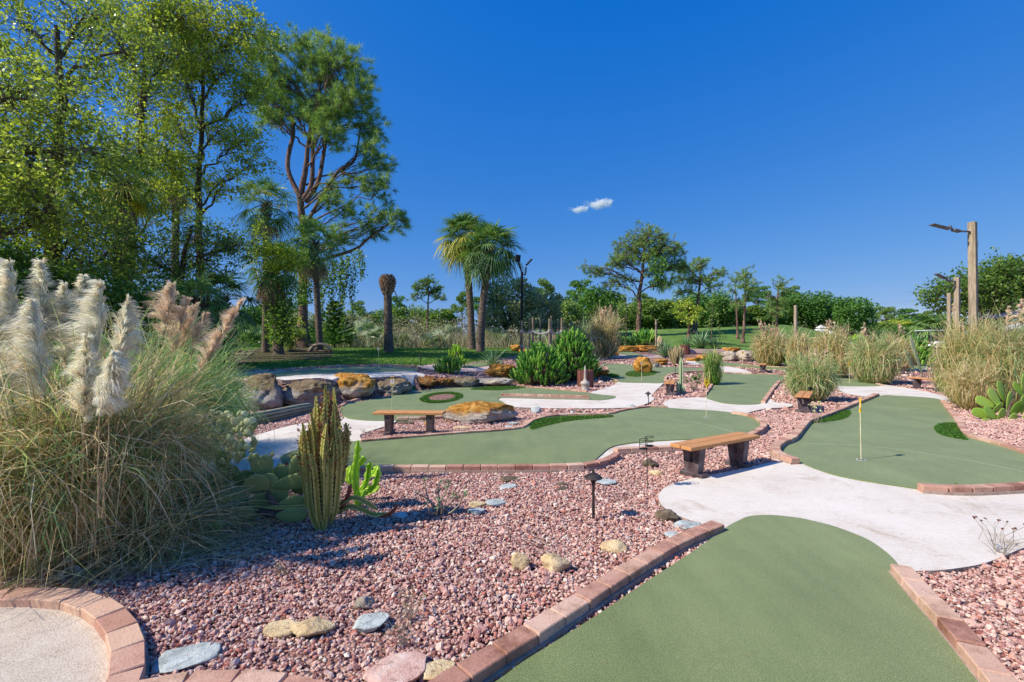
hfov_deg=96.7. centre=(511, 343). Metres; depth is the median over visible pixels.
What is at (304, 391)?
boulder
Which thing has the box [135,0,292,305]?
leafy tree
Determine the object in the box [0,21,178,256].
leafy tree
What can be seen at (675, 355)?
dead cactus
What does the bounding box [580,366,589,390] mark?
ash urn
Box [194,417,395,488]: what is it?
concrete path
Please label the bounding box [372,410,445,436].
park bench
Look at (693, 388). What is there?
leafy sapling
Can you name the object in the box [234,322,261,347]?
palmetto
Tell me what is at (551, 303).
tree
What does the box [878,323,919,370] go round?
pampas grass
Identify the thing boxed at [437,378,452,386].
boulder
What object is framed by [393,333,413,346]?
palmetto
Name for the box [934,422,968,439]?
fringe grass
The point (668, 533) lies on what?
slate
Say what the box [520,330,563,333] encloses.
rope
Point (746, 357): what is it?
boulder
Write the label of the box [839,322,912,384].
pampas grass
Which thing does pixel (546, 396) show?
brick edging
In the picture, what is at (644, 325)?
tree
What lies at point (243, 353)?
dead branch
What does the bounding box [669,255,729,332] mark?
pine tree
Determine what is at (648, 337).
euphorbia shrub
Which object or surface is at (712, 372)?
pampas grass
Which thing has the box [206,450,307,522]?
prickly pear
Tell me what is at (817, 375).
pampas grass
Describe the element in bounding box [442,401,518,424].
boulder
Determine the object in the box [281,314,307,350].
shrub
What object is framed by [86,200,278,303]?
leafy tree
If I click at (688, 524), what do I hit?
slate
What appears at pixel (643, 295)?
pine
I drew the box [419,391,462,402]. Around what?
fringe grass
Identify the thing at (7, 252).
shrub
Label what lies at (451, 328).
palmetto
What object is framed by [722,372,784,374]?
brick edging
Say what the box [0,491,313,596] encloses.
dry grass litter
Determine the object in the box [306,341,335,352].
dead branch
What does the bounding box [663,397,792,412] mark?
concrete path
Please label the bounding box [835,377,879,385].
putting green
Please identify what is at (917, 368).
putting green
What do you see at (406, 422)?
stone
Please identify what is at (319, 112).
pine tree
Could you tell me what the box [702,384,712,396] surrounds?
brick edging
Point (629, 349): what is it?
boulder
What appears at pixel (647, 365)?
boulder
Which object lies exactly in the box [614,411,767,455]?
brick edging
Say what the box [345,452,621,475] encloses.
brick edging
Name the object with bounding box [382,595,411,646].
weed
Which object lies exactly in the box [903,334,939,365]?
euphorbia shrub
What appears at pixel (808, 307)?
tree
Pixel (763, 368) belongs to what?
park bench
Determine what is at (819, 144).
sky
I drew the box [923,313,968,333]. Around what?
tree
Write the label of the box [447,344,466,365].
euphorbia shrub
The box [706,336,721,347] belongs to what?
agave
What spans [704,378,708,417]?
flag pin
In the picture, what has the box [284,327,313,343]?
palmetto
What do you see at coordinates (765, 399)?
brick edging
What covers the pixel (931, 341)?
golf cart
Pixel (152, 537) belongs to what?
grass tuft
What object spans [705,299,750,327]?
tree
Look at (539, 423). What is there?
fringe grass
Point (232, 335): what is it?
shrub
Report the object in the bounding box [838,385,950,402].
concrete path
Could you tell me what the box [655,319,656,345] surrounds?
wooden post
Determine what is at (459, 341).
undergrowth
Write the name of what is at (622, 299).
tree
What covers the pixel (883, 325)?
tree
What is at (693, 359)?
boulder
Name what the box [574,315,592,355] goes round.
pampas grass
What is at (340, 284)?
climbing vine
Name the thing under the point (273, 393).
boulder
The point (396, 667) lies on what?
stone
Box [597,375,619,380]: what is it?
brick edging
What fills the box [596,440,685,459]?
concrete path
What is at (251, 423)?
succulent
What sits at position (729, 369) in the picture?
concrete path
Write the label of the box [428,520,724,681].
brick edging
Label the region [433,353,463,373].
euphorbia shrub
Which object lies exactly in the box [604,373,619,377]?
fringe grass
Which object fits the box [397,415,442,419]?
brick edging
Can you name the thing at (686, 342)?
agave
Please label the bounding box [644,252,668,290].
vine mass
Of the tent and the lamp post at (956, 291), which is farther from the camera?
the tent
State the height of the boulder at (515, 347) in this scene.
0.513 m
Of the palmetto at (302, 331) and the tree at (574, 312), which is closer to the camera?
the palmetto at (302, 331)
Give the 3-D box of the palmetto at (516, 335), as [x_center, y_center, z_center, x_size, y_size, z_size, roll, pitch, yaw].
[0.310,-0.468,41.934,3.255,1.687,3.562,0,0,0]
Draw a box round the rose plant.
[808,401,822,423]
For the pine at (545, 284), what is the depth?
67.32 m
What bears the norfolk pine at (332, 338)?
on the ground at (674, 335)
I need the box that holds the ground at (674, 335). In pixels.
[231,325,873,396]
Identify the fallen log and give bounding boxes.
[237,403,313,424]
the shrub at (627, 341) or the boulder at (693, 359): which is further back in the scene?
the shrub at (627, 341)
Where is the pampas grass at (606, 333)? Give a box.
[582,304,627,357]
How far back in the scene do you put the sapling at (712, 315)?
46.00 m
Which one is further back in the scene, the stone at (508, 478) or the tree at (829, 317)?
the tree at (829, 317)
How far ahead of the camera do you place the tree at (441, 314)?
70.50 m
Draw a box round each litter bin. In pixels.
[577,370,593,387]
[680,345,689,354]
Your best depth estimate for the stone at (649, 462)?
5.67 m
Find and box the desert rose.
[413,476,467,516]
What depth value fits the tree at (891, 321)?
89.64 m
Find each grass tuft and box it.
[0,454,291,605]
[139,451,250,532]
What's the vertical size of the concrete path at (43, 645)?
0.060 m
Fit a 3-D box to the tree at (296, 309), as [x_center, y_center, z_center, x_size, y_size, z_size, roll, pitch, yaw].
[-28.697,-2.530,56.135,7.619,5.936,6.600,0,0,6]
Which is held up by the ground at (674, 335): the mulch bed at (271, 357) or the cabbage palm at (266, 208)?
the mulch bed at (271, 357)
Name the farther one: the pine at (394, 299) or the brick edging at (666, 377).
the pine at (394, 299)
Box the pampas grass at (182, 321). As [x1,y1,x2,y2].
[23,277,264,472]
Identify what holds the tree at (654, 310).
on the ground at (674, 335)
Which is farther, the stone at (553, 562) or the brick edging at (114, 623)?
the stone at (553, 562)
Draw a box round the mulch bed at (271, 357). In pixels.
[228,348,332,364]
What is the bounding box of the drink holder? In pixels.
[639,436,653,490]
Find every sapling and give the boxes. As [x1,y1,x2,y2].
[609,283,641,345]
[684,371,701,390]
[694,279,727,340]
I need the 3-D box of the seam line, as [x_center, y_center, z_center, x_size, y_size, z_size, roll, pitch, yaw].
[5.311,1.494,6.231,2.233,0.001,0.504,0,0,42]
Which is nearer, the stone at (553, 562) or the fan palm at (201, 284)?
the stone at (553, 562)
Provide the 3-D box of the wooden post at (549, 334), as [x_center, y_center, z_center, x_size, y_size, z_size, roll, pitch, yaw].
[2.057,-0.162,25.000,0.114,2.403,0.120,0,0,0]
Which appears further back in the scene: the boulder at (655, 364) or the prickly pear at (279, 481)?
the boulder at (655, 364)
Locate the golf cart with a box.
[915,330,943,351]
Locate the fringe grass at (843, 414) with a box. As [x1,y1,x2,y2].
[812,410,851,422]
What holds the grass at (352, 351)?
on the ground at (674, 335)
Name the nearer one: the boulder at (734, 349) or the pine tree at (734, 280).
the boulder at (734, 349)
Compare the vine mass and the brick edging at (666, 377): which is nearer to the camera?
the brick edging at (666, 377)
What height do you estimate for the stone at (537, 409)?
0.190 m
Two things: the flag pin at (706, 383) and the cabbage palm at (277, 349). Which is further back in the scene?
the cabbage palm at (277, 349)
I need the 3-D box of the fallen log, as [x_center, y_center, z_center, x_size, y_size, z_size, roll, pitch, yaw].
[-4.731,1.443,9.309,0.390,0.269,1.943,0,0,16]
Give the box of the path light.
[584,470,602,518]
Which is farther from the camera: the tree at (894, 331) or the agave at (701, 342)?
the tree at (894, 331)
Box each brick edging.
[0,587,149,681]
[139,668,326,681]
[211,364,420,371]
[338,398,360,407]
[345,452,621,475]
[360,405,666,441]
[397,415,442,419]
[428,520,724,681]
[501,393,589,398]
[524,386,588,392]
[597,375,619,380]
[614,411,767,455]
[664,370,703,380]
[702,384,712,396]
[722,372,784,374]
[740,364,788,367]
[761,380,780,402]
[769,393,879,464]
[888,564,1017,681]
[916,482,1023,495]
[940,400,1023,453]
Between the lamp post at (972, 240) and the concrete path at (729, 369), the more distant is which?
the concrete path at (729, 369)
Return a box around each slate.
[151,642,220,673]
[352,612,389,632]
[467,507,484,514]
[485,499,506,505]
[500,483,516,489]
[596,479,616,484]
[664,531,677,537]
[674,520,700,529]
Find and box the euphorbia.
[345,440,381,505]
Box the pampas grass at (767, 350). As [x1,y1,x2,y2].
[746,318,790,365]
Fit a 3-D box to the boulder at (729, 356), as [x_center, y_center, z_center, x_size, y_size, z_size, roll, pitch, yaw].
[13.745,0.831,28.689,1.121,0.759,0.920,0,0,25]
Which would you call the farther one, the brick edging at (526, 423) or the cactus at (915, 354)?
the cactus at (915, 354)
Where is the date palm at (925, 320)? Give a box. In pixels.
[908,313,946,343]
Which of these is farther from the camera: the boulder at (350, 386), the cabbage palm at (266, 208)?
the cabbage palm at (266, 208)
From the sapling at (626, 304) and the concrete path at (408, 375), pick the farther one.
the sapling at (626, 304)
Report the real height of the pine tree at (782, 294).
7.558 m
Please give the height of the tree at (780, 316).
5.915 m
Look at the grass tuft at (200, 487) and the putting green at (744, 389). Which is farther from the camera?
the putting green at (744, 389)
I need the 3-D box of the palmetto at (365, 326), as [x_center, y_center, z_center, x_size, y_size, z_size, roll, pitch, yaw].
[-11.440,-0.889,35.854,3.399,2.460,3.120,0,0,-33]
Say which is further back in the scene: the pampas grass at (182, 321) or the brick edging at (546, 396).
the brick edging at (546, 396)
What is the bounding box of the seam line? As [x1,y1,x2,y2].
[842,444,1023,471]
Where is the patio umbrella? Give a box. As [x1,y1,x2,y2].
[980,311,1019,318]
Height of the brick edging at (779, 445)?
0.154 m
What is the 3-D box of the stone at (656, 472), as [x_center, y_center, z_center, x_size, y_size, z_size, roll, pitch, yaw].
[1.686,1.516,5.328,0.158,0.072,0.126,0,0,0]
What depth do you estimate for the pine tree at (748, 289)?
49.68 m
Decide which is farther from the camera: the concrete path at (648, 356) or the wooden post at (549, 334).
the concrete path at (648, 356)
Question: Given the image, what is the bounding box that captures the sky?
[0,0,1023,338]
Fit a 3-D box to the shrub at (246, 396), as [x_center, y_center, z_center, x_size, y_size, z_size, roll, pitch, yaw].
[-4.453,0.793,6.240,2.218,1.478,2.207,0,0,0]
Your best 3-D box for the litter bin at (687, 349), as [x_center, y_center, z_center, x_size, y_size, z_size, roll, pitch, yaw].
[12.474,0.433,32.803,0.683,0.689,0.676,0,0,0]
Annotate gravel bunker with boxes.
[429,394,454,399]
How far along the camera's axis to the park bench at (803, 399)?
10.09 m
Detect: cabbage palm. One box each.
[71,148,171,285]
[141,145,209,286]
[229,172,306,351]
[236,235,308,354]
[285,216,345,349]
[433,208,498,348]
[455,220,526,351]
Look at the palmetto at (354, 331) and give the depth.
37.50 m
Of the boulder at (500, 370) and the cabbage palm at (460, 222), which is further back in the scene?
the cabbage palm at (460, 222)
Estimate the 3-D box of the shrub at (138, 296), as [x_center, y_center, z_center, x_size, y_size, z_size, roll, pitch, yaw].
[-10.565,-0.583,12.973,3.419,3.136,2.861,0,0,-19]
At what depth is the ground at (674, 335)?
50.59 m
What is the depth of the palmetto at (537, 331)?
39.56 m
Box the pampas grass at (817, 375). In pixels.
[778,344,845,401]
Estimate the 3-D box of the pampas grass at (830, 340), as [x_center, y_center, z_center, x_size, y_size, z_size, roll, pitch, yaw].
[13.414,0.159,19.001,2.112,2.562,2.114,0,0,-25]
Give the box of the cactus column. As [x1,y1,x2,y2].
[676,358,684,392]
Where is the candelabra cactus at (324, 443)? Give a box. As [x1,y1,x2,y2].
[266,385,397,530]
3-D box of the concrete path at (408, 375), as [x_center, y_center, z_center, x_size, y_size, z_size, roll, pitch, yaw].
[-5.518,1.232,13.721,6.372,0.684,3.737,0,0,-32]
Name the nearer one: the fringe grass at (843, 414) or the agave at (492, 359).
the fringe grass at (843, 414)
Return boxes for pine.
[311,300,357,347]
[346,300,365,320]
[392,296,408,317]
[447,291,474,330]
[465,296,479,321]
[535,278,563,336]
[563,279,595,307]
[632,292,653,302]
[742,286,779,305]
[780,285,799,298]
[874,306,904,321]
[888,308,918,320]
[911,310,940,320]
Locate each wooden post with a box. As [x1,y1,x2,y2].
[521,320,522,352]
[532,317,533,348]
[539,316,540,341]
[548,319,550,344]
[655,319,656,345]
[794,305,797,338]
[947,293,950,340]
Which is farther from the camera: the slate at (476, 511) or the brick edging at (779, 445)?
the brick edging at (779, 445)
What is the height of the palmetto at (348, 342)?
1.916 m
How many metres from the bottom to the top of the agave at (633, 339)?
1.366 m
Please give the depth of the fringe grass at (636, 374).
20.29 m
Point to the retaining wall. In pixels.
(703, 350)
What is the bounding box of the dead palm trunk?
[378,273,398,352]
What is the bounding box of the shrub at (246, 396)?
[142,352,274,442]
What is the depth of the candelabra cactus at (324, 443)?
3.71 m
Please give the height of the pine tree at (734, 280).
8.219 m
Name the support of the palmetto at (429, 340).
on the ground at (674, 335)
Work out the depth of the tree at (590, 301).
58.40 m
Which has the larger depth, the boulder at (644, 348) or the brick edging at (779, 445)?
the boulder at (644, 348)
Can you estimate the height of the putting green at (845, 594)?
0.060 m
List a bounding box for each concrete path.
[0,607,108,681]
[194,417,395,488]
[244,371,424,385]
[421,364,488,371]
[499,381,664,409]
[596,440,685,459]
[605,354,668,358]
[658,461,1023,575]
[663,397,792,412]
[685,361,698,364]
[720,366,751,372]
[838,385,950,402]
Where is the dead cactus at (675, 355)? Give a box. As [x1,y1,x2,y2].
[668,345,684,363]
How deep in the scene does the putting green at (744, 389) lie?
15.16 m
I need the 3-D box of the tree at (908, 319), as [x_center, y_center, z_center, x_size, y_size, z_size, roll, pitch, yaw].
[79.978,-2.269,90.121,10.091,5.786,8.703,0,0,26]
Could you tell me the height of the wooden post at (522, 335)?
2.159 m
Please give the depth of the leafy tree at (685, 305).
55.01 m
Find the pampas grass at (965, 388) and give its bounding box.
[940,354,1006,409]
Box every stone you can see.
[57,565,81,580]
[262,619,297,637]
[292,616,335,637]
[353,595,374,608]
[362,651,426,681]
[392,511,407,518]
[397,421,413,423]
[421,659,455,679]
[452,426,470,428]
[469,501,484,507]
[500,476,520,481]
[511,552,529,570]
[531,406,541,413]
[540,553,570,571]
[555,482,567,485]
[557,486,568,490]
[600,539,628,553]
[642,459,657,466]
[649,470,663,475]
[655,509,679,521]
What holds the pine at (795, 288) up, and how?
on the ground at (674, 335)
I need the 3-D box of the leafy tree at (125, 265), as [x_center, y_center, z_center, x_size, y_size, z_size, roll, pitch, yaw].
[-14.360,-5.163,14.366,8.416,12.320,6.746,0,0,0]
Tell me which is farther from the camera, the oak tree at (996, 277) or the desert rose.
the oak tree at (996, 277)
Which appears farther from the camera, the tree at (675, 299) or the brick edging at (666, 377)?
the tree at (675, 299)
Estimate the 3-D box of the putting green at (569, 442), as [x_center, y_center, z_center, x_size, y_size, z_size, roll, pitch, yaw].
[1.037,1.525,7.657,8.715,0.060,3.193,0,0,-32]
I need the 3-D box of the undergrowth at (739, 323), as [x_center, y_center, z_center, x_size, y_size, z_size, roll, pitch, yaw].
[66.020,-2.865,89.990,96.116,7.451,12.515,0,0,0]
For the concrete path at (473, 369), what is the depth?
18.84 m
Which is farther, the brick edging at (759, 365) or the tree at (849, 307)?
the tree at (849, 307)
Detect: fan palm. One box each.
[151,267,239,361]
[188,267,267,352]
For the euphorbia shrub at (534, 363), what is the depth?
16.44 m
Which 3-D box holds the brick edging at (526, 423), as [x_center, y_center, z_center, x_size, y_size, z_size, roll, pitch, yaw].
[0.670,1.517,8.846,7.073,0.126,0.764,0,0,-37]
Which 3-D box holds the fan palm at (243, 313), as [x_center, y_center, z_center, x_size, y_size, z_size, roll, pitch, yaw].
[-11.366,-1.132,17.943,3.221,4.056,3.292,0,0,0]
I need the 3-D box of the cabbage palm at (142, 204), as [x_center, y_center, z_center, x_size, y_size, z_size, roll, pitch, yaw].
[-15.363,-3.364,17.984,3.252,8.522,3.081,0,0,0]
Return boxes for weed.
[273,557,291,578]
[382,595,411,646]
[399,585,425,620]
[972,516,1023,554]
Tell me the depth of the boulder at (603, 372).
19.13 m
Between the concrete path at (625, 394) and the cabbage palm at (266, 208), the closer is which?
the concrete path at (625, 394)
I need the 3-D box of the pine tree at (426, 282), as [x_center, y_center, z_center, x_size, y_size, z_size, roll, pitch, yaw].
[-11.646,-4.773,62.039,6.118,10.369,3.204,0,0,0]
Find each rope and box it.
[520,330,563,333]
[528,331,558,334]
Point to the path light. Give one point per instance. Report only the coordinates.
(593, 477)
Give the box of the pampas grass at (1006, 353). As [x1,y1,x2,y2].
[955,298,1023,409]
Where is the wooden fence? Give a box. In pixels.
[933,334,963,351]
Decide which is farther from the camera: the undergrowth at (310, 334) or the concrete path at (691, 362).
the undergrowth at (310, 334)
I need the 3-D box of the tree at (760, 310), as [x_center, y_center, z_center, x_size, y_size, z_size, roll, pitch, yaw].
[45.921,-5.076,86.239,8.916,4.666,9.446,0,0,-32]
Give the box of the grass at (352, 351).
[244,347,517,366]
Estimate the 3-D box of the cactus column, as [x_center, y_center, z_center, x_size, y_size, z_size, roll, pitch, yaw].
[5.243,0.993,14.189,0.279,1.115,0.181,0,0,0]
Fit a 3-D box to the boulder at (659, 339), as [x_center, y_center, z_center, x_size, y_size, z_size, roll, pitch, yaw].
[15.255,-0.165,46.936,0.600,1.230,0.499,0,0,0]
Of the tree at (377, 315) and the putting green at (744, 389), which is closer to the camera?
the putting green at (744, 389)
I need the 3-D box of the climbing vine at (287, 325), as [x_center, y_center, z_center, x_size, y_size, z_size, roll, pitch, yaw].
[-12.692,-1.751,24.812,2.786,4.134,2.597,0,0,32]
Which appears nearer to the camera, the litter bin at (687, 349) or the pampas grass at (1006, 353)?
the pampas grass at (1006, 353)
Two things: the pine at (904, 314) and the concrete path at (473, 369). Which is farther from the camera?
the pine at (904, 314)
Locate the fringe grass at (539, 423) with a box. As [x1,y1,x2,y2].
[528,414,613,429]
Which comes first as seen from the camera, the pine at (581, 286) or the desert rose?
the desert rose
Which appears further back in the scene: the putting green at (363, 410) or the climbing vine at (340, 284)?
the climbing vine at (340, 284)
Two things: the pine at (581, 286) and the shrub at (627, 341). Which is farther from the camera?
the pine at (581, 286)
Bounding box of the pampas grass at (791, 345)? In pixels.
[781,323,811,364]
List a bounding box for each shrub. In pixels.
[0,234,78,377]
[19,255,155,374]
[73,266,211,369]
[142,352,274,442]
[175,314,235,370]
[216,324,246,367]
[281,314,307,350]
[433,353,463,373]
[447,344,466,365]
[509,340,571,385]
[549,327,601,380]
[619,336,632,345]
[630,327,659,345]
[848,330,870,345]
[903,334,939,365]
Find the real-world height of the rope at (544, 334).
0.267 m
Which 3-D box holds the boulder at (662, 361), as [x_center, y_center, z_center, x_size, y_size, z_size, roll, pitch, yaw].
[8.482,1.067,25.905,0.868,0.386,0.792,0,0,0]
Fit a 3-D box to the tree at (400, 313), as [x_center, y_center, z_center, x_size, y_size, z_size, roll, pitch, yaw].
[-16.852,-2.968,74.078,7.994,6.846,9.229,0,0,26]
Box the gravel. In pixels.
[0,354,1023,681]
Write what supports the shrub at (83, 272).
on the ground at (674, 335)
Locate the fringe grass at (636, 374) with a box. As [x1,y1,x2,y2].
[625,370,657,376]
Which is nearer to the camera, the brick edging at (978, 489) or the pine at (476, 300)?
the brick edging at (978, 489)
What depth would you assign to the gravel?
3.10 m
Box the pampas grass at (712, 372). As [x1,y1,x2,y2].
[699,344,724,385]
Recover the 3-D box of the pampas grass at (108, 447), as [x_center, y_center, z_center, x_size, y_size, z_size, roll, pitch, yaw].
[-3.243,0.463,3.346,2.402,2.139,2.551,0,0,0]
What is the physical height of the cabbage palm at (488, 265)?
8.511 m
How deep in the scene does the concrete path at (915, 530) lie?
4.13 m
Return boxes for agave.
[475,348,506,364]
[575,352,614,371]
[627,334,640,344]
[648,338,681,356]
[678,333,691,344]
[682,329,716,347]
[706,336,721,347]
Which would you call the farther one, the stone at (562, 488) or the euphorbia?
the stone at (562, 488)
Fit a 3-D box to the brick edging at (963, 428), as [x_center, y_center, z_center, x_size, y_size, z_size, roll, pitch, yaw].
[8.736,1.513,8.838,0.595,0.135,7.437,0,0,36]
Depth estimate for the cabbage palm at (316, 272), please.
28.81 m
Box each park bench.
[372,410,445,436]
[664,379,675,395]
[670,432,759,478]
[759,363,766,372]
[795,391,812,413]
[907,377,940,391]
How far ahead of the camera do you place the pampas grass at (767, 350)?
24.58 m
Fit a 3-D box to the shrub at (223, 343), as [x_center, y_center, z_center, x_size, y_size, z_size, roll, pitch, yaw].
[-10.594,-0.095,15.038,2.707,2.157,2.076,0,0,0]
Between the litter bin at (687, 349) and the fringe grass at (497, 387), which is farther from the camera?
the litter bin at (687, 349)
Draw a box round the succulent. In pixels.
[178,409,257,463]
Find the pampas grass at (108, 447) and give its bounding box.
[0,257,247,593]
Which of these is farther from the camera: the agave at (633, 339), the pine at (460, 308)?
the pine at (460, 308)
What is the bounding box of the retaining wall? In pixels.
[690,349,724,352]
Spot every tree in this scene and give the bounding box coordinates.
[0,0,188,289]
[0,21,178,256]
[55,0,222,290]
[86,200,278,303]
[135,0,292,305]
[229,303,269,346]
[240,19,413,347]
[258,303,298,326]
[292,312,323,332]
[331,312,370,331]
[361,308,400,333]
[392,305,426,342]
[406,274,447,332]
[417,308,460,334]
[475,277,544,345]
[516,290,566,339]
[548,298,587,337]
[576,219,691,334]
[576,284,621,329]
[590,289,626,329]
[611,302,642,330]
[617,310,650,329]
[629,297,682,329]
[657,296,691,328]
[657,313,682,328]
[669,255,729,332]
[669,297,706,338]
[679,290,738,328]
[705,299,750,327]
[726,271,742,338]
[731,264,761,342]
[733,304,786,325]
[760,275,798,336]
[763,298,804,325]
[774,290,836,329]
[809,298,854,334]
[824,295,886,337]
[867,322,904,338]
[874,319,915,332]
[880,325,918,339]
[899,318,921,326]
[910,247,1023,333]
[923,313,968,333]
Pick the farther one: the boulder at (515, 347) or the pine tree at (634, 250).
the pine tree at (634, 250)
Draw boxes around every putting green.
[221,367,417,377]
[280,407,759,465]
[340,387,615,421]
[461,361,502,367]
[495,515,977,681]
[602,364,703,382]
[618,351,642,356]
[695,360,789,370]
[707,373,783,404]
[782,395,1023,488]
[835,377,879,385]
[908,365,925,369]
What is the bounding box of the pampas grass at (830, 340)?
[803,318,858,377]
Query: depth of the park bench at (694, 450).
5.30 m
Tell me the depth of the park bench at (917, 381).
15.38 m
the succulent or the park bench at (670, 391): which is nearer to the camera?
the succulent
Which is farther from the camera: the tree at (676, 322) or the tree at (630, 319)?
the tree at (676, 322)
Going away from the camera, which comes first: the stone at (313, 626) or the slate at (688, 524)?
the stone at (313, 626)
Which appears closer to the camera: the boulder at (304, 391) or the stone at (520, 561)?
the stone at (520, 561)
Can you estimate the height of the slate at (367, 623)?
0.044 m
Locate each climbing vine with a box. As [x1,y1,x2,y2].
[243,212,318,274]
[252,273,303,348]
[288,214,367,337]
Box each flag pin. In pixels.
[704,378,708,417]
[857,398,865,460]
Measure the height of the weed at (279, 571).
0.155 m
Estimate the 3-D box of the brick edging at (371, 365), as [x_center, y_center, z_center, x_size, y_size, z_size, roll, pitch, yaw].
[-6.917,0.927,16.115,7.478,0.232,2.058,0,0,-29]
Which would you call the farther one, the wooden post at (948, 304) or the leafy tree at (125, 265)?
the wooden post at (948, 304)
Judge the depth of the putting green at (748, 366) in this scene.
24.84 m
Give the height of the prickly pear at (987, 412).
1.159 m
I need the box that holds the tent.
[815,325,832,333]
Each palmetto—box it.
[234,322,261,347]
[246,323,271,347]
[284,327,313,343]
[322,324,354,347]
[338,325,366,347]
[345,317,383,347]
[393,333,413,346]
[418,328,449,346]
[443,323,466,346]
[485,327,508,343]
[506,330,530,342]
[523,328,547,343]
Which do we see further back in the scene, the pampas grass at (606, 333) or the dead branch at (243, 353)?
the pampas grass at (606, 333)
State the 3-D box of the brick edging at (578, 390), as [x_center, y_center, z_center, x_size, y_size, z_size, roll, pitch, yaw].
[1.415,1.519,15.004,2.540,0.122,0.178,0,0,41]
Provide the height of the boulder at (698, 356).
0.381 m
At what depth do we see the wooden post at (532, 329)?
25.95 m
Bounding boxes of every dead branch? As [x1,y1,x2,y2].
[236,348,261,355]
[288,348,329,351]
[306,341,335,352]
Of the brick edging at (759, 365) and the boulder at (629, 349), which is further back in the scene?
the boulder at (629, 349)
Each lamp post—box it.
[515,254,531,349]
[929,221,978,333]
[934,273,960,331]
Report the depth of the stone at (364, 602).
2.64 m
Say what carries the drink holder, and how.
on the gravel
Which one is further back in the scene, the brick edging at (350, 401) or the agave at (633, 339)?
the agave at (633, 339)
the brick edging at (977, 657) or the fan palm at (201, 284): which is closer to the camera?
the brick edging at (977, 657)
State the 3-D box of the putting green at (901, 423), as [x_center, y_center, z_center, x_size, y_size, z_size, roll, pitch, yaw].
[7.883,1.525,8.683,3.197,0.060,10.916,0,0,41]
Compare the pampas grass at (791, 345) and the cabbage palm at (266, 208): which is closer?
the pampas grass at (791, 345)
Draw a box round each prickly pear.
[181,491,231,537]
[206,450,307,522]
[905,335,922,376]
[971,374,1023,420]
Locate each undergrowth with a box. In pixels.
[233,317,338,347]
[322,307,619,348]
[621,309,883,341]
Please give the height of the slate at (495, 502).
0.045 m
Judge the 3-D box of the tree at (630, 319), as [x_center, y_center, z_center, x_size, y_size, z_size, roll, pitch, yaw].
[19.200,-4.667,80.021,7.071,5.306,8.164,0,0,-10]
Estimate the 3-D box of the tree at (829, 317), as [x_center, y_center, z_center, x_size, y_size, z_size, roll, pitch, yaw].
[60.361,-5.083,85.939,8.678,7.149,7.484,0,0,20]
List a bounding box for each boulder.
[237,373,284,410]
[282,378,339,406]
[334,372,375,399]
[376,378,412,394]
[417,376,438,387]
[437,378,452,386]
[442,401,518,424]
[450,376,479,386]
[477,378,513,385]
[485,363,516,377]
[510,344,519,350]
[594,370,609,376]
[618,346,638,351]
[633,356,652,372]
[636,345,658,351]
[652,361,659,366]
[653,359,667,364]
[657,336,662,346]
[685,358,700,360]
[695,355,721,359]
[720,351,736,360]
[722,347,740,351]
[736,350,753,361]
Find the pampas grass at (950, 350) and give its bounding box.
[914,303,1018,403]
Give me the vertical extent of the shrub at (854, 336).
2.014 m
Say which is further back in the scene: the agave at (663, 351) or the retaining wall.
the retaining wall
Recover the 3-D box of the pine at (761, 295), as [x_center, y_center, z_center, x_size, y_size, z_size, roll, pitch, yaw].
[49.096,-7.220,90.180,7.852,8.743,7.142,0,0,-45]
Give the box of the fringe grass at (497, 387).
[471,386,525,389]

